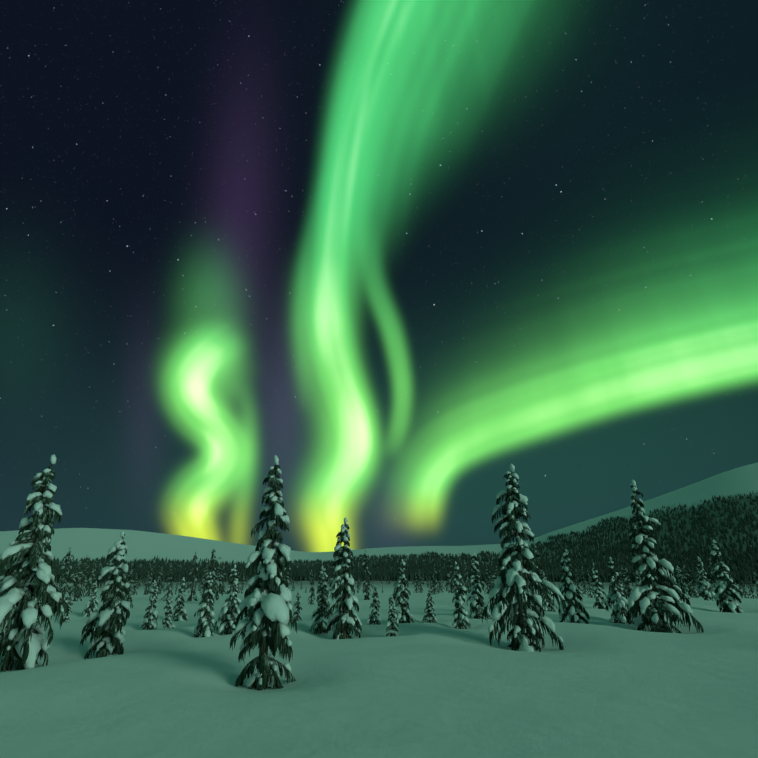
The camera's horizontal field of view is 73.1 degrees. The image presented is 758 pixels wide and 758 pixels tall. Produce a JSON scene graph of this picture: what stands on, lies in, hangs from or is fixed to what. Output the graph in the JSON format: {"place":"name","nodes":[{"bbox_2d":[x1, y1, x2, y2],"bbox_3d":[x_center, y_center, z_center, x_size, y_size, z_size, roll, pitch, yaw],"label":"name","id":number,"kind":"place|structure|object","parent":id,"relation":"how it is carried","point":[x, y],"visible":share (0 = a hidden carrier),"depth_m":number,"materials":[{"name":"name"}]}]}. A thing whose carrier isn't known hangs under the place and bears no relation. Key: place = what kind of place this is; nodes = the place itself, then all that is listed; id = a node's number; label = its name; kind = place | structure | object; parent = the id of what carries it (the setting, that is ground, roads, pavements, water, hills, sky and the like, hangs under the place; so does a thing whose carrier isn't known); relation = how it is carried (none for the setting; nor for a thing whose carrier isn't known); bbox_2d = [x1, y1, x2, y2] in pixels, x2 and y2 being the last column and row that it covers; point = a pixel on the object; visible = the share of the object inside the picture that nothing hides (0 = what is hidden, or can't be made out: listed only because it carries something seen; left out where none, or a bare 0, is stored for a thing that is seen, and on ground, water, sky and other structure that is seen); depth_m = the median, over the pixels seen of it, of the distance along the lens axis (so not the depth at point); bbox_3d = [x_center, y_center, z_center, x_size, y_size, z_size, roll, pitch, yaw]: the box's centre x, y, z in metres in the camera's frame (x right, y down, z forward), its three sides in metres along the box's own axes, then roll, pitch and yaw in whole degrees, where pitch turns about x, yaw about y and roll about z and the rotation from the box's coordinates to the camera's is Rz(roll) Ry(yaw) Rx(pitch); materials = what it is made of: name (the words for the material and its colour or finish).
{"place":"outdoors","nodes":[
{"label":"outdoors","id":0,"kind":"place"},
{"bbox_2d":[0,0,757,551],"bbox_3d":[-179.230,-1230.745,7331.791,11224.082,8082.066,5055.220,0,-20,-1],"label":"sky","id":1,"kind":"structure","parent":0,"point":[580,404],"depth_m":7931.73,"materials":[{"name":"green"}]},
{"bbox_2d":[0,0,745,551],"bbox_3d":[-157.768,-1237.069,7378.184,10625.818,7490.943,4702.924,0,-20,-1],"label":"stars","id":2,"kind":"object","parent":1,"relation":"on","point":[356,292],"visible":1,"depth_m":7841.27,"materials":[{"name":"white"}]},
{"bbox_2d":[0,463,757,757],"bbox_3d":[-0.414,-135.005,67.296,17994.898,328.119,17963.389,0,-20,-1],"label":"snow terrain","id":3,"kind":"structure","parent":0,"point":[599,685],"depth_m":9.18,"materials":[{"name":"white snow"}]},
{"bbox_2d":[0,567,16,581],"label":"forest spruce","id":4,"kind":"object","parent":3,"relation":"on","point":[2,577],"visible":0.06,"depth_m":32.16,"materials":[{"name":"green plant"}]},
{"bbox_2d":[0,454,68,671],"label":"spruce","id":5,"kind":"object","parent":3,"relation":"on","point":[24,638],"visible":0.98,"depth_m":11.84,"materials":[{"name":"green plant"}]},
{"bbox_2d":[59,547,75,604],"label":"forest spruce","id":6,"kind":"object","parent":3,"relation":"on","point":[64,582],"visible":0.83,"depth_m":27.95,"materials":[{"name":"green plant"}]},
{"bbox_2d":[63,594,71,621],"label":"spruce","id":7,"kind":"object","parent":3,"relation":"on","point":[66,618],"visible":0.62,"depth_m":20.03,"materials":[{"name":"green plant"}]},
{"bbox_2d":[66,560,81,600],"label":"forest spruce","id":8,"kind":"object","parent":3,"relation":"on","point":[76,577],"visible":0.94,"depth_m":32.30,"materials":[{"name":"green plant"}]},
{"bbox_2d":[74,555,88,596],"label":"forest spruce","id":9,"kind":"object","parent":3,"relation":"on","point":[83,576],"visible":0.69,"depth_m":41.33,"materials":[{"name":"green plant"}]},
{"bbox_2d":[81,581,98,616],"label":"spruce","id":10,"kind":"object","parent":3,"relation":"on","point":[90,607],"visible":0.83,"depth_m":21.99,"materials":[{"name":"green plant"}]},
{"bbox_2d":[84,560,95,596],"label":"forest spruce","id":11,"kind":"object","parent":3,"relation":"on","point":[92,579],"visible":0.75,"depth_m":47.09,"materials":[{"name":"green plant"}]},
{"bbox_2d":[80,531,129,658],"bbox_3d":[-6.894,5.773,13.058,1.053,3.669,1.115,9,-22,-22],"label":"spruce","id":12,"kind":"object","parent":3,"relation":"on","point":[108,636],"visible":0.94,"depth_m":12.96,"materials":[{"name":"green plant"}]},
{"bbox_2d":[123,569,133,607],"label":"forest spruce","id":13,"kind":"object","parent":3,"relation":"on","point":[128,597],"visible":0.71,"depth_m":25.20,"materials":[{"name":"green plant"}]},
{"bbox_2d":[131,574,137,594],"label":"forest spruce","id":14,"kind":"object","parent":3,"relation":"on","point":[135,586],"visible":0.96,"depth_m":57.69,"materials":[{"name":"green plant"}]},
{"bbox_2d":[143,572,148,594],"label":"forest spruce","id":15,"kind":"object","parent":3,"relation":"on","point":[147,579],"visible":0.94,"depth_m":61.52,"materials":[{"name":"green plant"}]},
{"bbox_2d":[145,570,152,594],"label":"forest spruce","id":16,"kind":"object","parent":3,"relation":"on","point":[149,583],"visible":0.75,"depth_m":64.52,"materials":[{"name":"green plant"}]},
{"bbox_2d":[141,580,157,629],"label":"spruce","id":17,"kind":"object","parent":3,"relation":"on","point":[149,624],"visible":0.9,"depth_m":17.35,"materials":[{"name":"green plant"}]},
{"bbox_2d":[154,567,162,594],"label":"forest spruce","id":18,"kind":"object","parent":3,"relation":"on","point":[159,582],"visible":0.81,"depth_m":43.21,"materials":[{"name":"green plant"}]},
{"bbox_2d":[161,563,172,600],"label":"forest spruce","id":19,"kind":"object","parent":3,"relation":"on","point":[169,582],"visible":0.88,"depth_m":32.97,"materials":[{"name":"green plant"}]},
{"bbox_2d":[162,593,174,628],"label":"spruce","id":20,"kind":"object","parent":3,"relation":"on","point":[167,620],"visible":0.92,"depth_m":17.32,"materials":[{"name":"green plant"}]},
{"bbox_2d":[172,577,187,620],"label":"spruce","id":21,"kind":"object","parent":3,"relation":"on","point":[181,612],"visible":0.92,"depth_m":20.00,"materials":[{"name":"green plant"}]},
{"bbox_2d":[185,552,199,601],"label":"forest spruce","id":22,"kind":"object","parent":3,"relation":"on","point":[193,570],"visible":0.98,"depth_m":32.31,"materials":[{"name":"green plant"}]},
{"bbox_2d":[199,558,208,595],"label":"forest spruce","id":23,"kind":"object","parent":3,"relation":"on","point":[203,587],"visible":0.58,"depth_m":42.33,"materials":[{"name":"green plant"}]},
{"bbox_2d":[194,572,218,637],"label":"spruce","id":24,"kind":"object","parent":3,"relation":"on","point":[206,610],"visible":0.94,"depth_m":15.33,"materials":[{"name":"green plant"}]},
{"bbox_2d":[201,548,219,602],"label":"forest spruce","id":25,"kind":"object","parent":3,"relation":"on","point":[212,570],"visible":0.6,"depth_m":28.93,"materials":[{"name":"green plant"}]},
{"bbox_2d":[214,564,223,599],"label":"forest spruce","id":26,"kind":"object","parent":3,"relation":"on","point":[218,575],"visible":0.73,"depth_m":33.92,"materials":[{"name":"green plant"}]},
{"bbox_2d":[218,567,225,593],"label":"forest spruce","id":27,"kind":"object","parent":3,"relation":"on","point":[223,575],"visible":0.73,"depth_m":52.55,"materials":[{"name":"green plant"}]},
{"bbox_2d":[215,564,240,634],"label":"spruce","id":28,"kind":"object","parent":3,"relation":"on","point":[229,613],"visible":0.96,"depth_m":16.54,"materials":[{"name":"green plant"}]},
{"bbox_2d":[237,572,240,592],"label":"forest spruce","id":29,"kind":"object","parent":3,"relation":"on","point":[238,577],"visible":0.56,"depth_m":62.98,"materials":[{"name":"green plant"}]},
{"bbox_2d":[240,575,244,592],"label":"forest spruce","id":30,"kind":"object","parent":3,"relation":"on","point":[242,582],"visible":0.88,"depth_m":66.64,"materials":[{"name":"green plant"}]},
{"bbox_2d":[230,455,296,690],"bbox_3d":[-2.086,3.870,10.369,1.236,4.751,1.190,-10,-22,25],"label":"spruce","id":31,"kind":"object","parent":3,"relation":"on","point":[271,593],"visible":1,"depth_m":9.95,"materials":[{"name":"green plant"}]},
{"bbox_2d":[283,561,290,586],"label":"forest spruce","id":32,"kind":"object","parent":3,"relation":"on","point":[287,577],"visible":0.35,"depth_m":41.83,"materials":[{"name":"green plant"}]},
{"bbox_2d":[292,590,301,620],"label":"spruce","id":33,"kind":"object","parent":3,"relation":"on","point":[296,611],"visible":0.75,"depth_m":20.33,"materials":[{"name":"green plant"}]},
{"bbox_2d":[308,570,316,604],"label":"forest spruce","id":34,"kind":"object","parent":3,"relation":"on","point":[312,588],"visible":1,"depth_m":28.06,"materials":[{"name":"green plant"}]},
{"bbox_2d":[309,566,332,633],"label":"spruce","id":35,"kind":"object","parent":3,"relation":"on","point":[323,603],"visible":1,"depth_m":17.17,"materials":[{"name":"green plant"}]},
{"bbox_2d":[328,556,336,591],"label":"forest spruce","id":36,"kind":"object","parent":3,"relation":"on","point":[332,568],"visible":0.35,"depth_m":49.21,"materials":[{"name":"green plant"}]},
{"bbox_2d":[326,517,361,638],"bbox_3d":[-1.095,6.563,16.376,1.182,4.145,1.244,-3,-20,9],"label":"spruce","id":37,"kind":"object","parent":3,"relation":"on","point":[346,622],"visible":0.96,"depth_m":16.14,"materials":[{"name":"green plant"}]},
{"bbox_2d":[362,550,372,599],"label":"forest spruce","id":38,"kind":"object","parent":3,"relation":"on","point":[366,573],"visible":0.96,"depth_m":33.22,"materials":[{"name":"green plant"}]},
{"bbox_2d":[366,585,380,624],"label":"spruce","id":39,"kind":"object","parent":3,"relation":"on","point":[374,614],"visible":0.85,"depth_m":18.37,"materials":[{"name":"green plant"}]},
{"bbox_2d":[0,491,757,583],"bbox_3d":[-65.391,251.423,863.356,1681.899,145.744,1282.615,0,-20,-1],"label":"forest","id":40,"kind":"object","parent":3,"relation":"on","point":[551,570],"visible":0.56,"depth_m":733.09,"materials":[{"name":"green plant"}]},
{"bbox_2d":[386,594,398,636],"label":"spruce","id":41,"kind":"object","parent":3,"relation":"on","point":[392,617],"visible":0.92,"depth_m":15.72,"materials":[{"name":"green plant"}]},
{"bbox_2d":[396,555,407,591],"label":"forest spruce","id":42,"kind":"object","parent":3,"relation":"on","point":[398,573],"visible":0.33,"depth_m":37.24,"materials":[{"name":"green plant"}]},
{"bbox_2d":[392,559,413,623],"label":"spruce","id":43,"kind":"object","parent":3,"relation":"on","point":[405,615],"visible":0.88,"depth_m":18.56,"materials":[{"name":"green plant"}]},
{"bbox_2d":[414,572,419,592],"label":"forest spruce","id":44,"kind":"object","parent":3,"relation":"on","point":[416,585],"visible":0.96,"depth_m":58.57,"materials":[{"name":"green plant"}]},
{"bbox_2d":[417,570,423,592],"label":"forest spruce","id":45,"kind":"object","parent":3,"relation":"on","point":[419,582],"visible":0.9,"depth_m":63.93,"materials":[{"name":"green plant"}]},
{"bbox_2d":[422,587,436,622],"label":"spruce","id":46,"kind":"object","parent":3,"relation":"on","point":[431,618],"visible":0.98,"depth_m":19.14,"materials":[{"name":"green plant"}]},
{"bbox_2d":[430,565,438,593],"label":"forest spruce","id":47,"kind":"object","parent":3,"relation":"on","point":[434,582],"visible":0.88,"depth_m":43.86,"materials":[{"name":"green plant"}]},
{"bbox_2d":[438,571,443,592],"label":"forest spruce","id":48,"kind":"object","parent":3,"relation":"on","point":[439,586],"visible":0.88,"depth_m":72.78,"materials":[{"name":"green plant"}]},
{"bbox_2d":[445,560,454,592],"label":"forest spruce","id":49,"kind":"object","parent":3,"relation":"on","point":[450,576],"visible":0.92,"depth_m":53.40,"materials":[{"name":"green plant"}]},
{"bbox_2d":[452,561,469,628],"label":"spruce","id":50,"kind":"object","parent":3,"relation":"on","point":[460,613],"visible":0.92,"depth_m":17.63,"materials":[{"name":"green plant"}]},
{"bbox_2d":[462,560,469,592],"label":"forest spruce","id":51,"kind":"object","parent":3,"relation":"on","point":[466,579],"visible":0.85,"depth_m":50.44,"materials":[{"name":"green plant"}]},
{"bbox_2d":[466,552,491,618],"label":"spruce","id":52,"kind":"object","parent":3,"relation":"on","point":[475,597],"visible":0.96,"depth_m":21.23,"materials":[{"name":"green plant"}]},
{"bbox_2d":[484,566,491,593],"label":"forest spruce","id":53,"kind":"object","parent":3,"relation":"on","point":[486,573],"visible":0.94,"depth_m":43.77,"materials":[{"name":"green plant"}]},
{"bbox_2d":[488,572,493,592],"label":"forest spruce","id":54,"kind":"object","parent":3,"relation":"on","point":[490,583],"visible":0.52,"depth_m":74.46,"materials":[{"name":"green plant"}]},
{"bbox_2d":[488,575,498,613],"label":"spruce","id":55,"kind":"object","parent":3,"relation":"on","point":[493,583],"visible":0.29,"depth_m":22.84,"materials":[{"name":"green plant"}]},
{"bbox_2d":[482,463,565,651],"bbox_3d":[4.074,5.590,15.002,1.936,6.277,1.911,17,-26,-39],"label":"spruce","id":56,"kind":"object","parent":3,"relation":"on","point":[516,596],"visible":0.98,"depth_m":14.71,"materials":[{"name":"green plant"}]},
{"bbox_2d":[533,545,542,597],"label":"forest spruce","id":57,"kind":"object","parent":3,"relation":"on","point":[536,555],"visible":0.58,"depth_m":33.55,"materials":[{"name":"green plant"}]},
{"bbox_2d":[541,572,556,611],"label":"spruce","id":58,"kind":"object","parent":3,"relation":"on","point":[547,603],"visible":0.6,"depth_m":24.50,"materials":[{"name":"green plant"}]},
{"bbox_2d":[558,549,589,623],"bbox_3d":[7.444,8.293,19.784,1.138,3.256,1.083,2,-20,-5],"label":"spruce","id":59,"kind":"object","parent":3,"relation":"on","point":[572,613],"visible":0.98,"depth_m":19.57,"materials":[{"name":"green plant"}]},
{"bbox_2d":[575,571,582,595],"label":"forest spruce","id":60,"kind":"object","parent":3,"relation":"on","point":[576,583],"visible":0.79,"depth_m":38.55,"materials":[{"name":"green plant"}]},
{"bbox_2d":[580,567,587,593],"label":"forest spruce","id":61,"kind":"object","parent":3,"relation":"on","point":[583,584],"visible":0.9,"depth_m":57.18,"materials":[{"name":"green plant"}]},
{"bbox_2d":[586,570,593,597],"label":"forest spruce","id":62,"kind":"object","parent":3,"relation":"on","point":[589,588],"visible":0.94,"depth_m":37.38,"materials":[{"name":"green plant"}]},
{"bbox_2d":[592,563,611,608],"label":"spruce","id":63,"kind":"object","parent":3,"relation":"on","point":[598,596],"visible":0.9,"depth_m":25.74,"materials":[{"name":"green plant"}]},
{"bbox_2d":[605,557,632,623],"bbox_3d":[9.521,8.666,20.305,0.863,3.060,0.998,12,-23,-29],"label":"spruce","id":64,"kind":"object","parent":3,"relation":"on","point":[620,608],"visible":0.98,"depth_m":20.21,"materials":[{"name":"green plant"}]},
{"bbox_2d":[617,566,623,587],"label":"forest spruce","id":65,"kind":"object","parent":3,"relation":"on","point":[619,575],"visible":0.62,"depth_m":61.97,"materials":[{"name":"green plant"}]},
{"bbox_2d":[621,565,630,597],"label":"forest spruce","id":66,"kind":"object","parent":3,"relation":"on","point":[623,573],"visible":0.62,"depth_m":40.85,"materials":[{"name":"green plant"}]},
{"bbox_2d":[622,568,632,597],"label":"forest spruce","id":67,"kind":"object","parent":3,"relation":"on","point":[628,589],"visible":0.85,"depth_m":37.64,"materials":[{"name":"green plant"}]},
{"bbox_2d":[636,571,641,586],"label":"spruce","id":68,"kind":"object","parent":3,"relation":"on","point":[638,581],"visible":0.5,"depth_m":28.95,"materials":[{"name":"green plant"}]},
{"bbox_2d":[627,480,703,632],"bbox_3d":[10.049,6.641,18.718,2.323,5.907,2.257,-10,-22,25],"label":"spruce","id":69,"kind":"object","parent":3,"relation":"on","point":[642,611],"visible":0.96,"depth_m":18.29,"materials":[{"name":"green plant"}]},
{"bbox_2d":[676,566,689,598],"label":"spruce","id":70,"kind":"object","parent":3,"relation":"on","point":[681,585],"visible":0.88,"depth_m":37.32,"materials":[{"name":"green plant"}]},
{"bbox_2d":[682,565,696,597],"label":"forest spruce","id":71,"kind":"object","parent":3,"relation":"on","point":[685,576],"visible":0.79,"depth_m":48.42,"materials":[{"name":"green plant"}]},
{"bbox_2d":[688,570,698,597],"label":"forest spruce","id":72,"kind":"object","parent":3,"relation":"on","point":[691,584],"visible":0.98,"depth_m":45.31,"materials":[{"name":"green plant"}]},
{"bbox_2d":[696,567,703,596],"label":"forest spruce","id":73,"kind":"object","parent":3,"relation":"on","point":[697,576],"visible":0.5,"depth_m":56.63,"materials":[{"name":"green plant"}]},
{"bbox_2d":[698,557,715,600],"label":"spruce","id":74,"kind":"object","parent":3,"relation":"on","point":[704,584],"visible":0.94,"depth_m":36.30,"materials":[{"name":"green plant"}]},
{"bbox_2d":[707,558,717,592],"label":"forest spruce","id":75,"kind":"object","parent":3,"relation":"on","point":[710,566],"visible":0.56,"depth_m":39.73,"materials":[{"name":"green plant"}]},
{"bbox_2d":[710,539,742,612],"bbox_3d":[16.925,9.950,25.144,1.344,3.952,1.283,14,-24,-33],"label":"spruce","id":76,"kind":"object","parent":3,"relation":"on","point":[725,588],"visible":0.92,"depth_m":25.02,"materials":[{"name":"green plant"}]},
{"bbox_2d":[741,581,747,597],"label":"forest spruce","id":77,"kind":"object","parent":3,"relation":"on","point":[745,593],"visible":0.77,"depth_m":78.81,"materials":[{"name":"green plant"}]},
{"bbox_2d":[747,576,756,598],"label":"forest spruce","id":78,"kind":"object","parent":3,"relation":"on","point":[751,589],"visible":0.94,"depth_m":70.61,"materials":[{"name":"green plant"}]},
{"bbox_2d":[753,572,757,597],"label":"forest spruce","id":79,"kind":"object","parent":3,"relation":"on","point":[756,581],"visible":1,"depth_m":61.02,"materials":[{"name":"green plant"}]}
]}

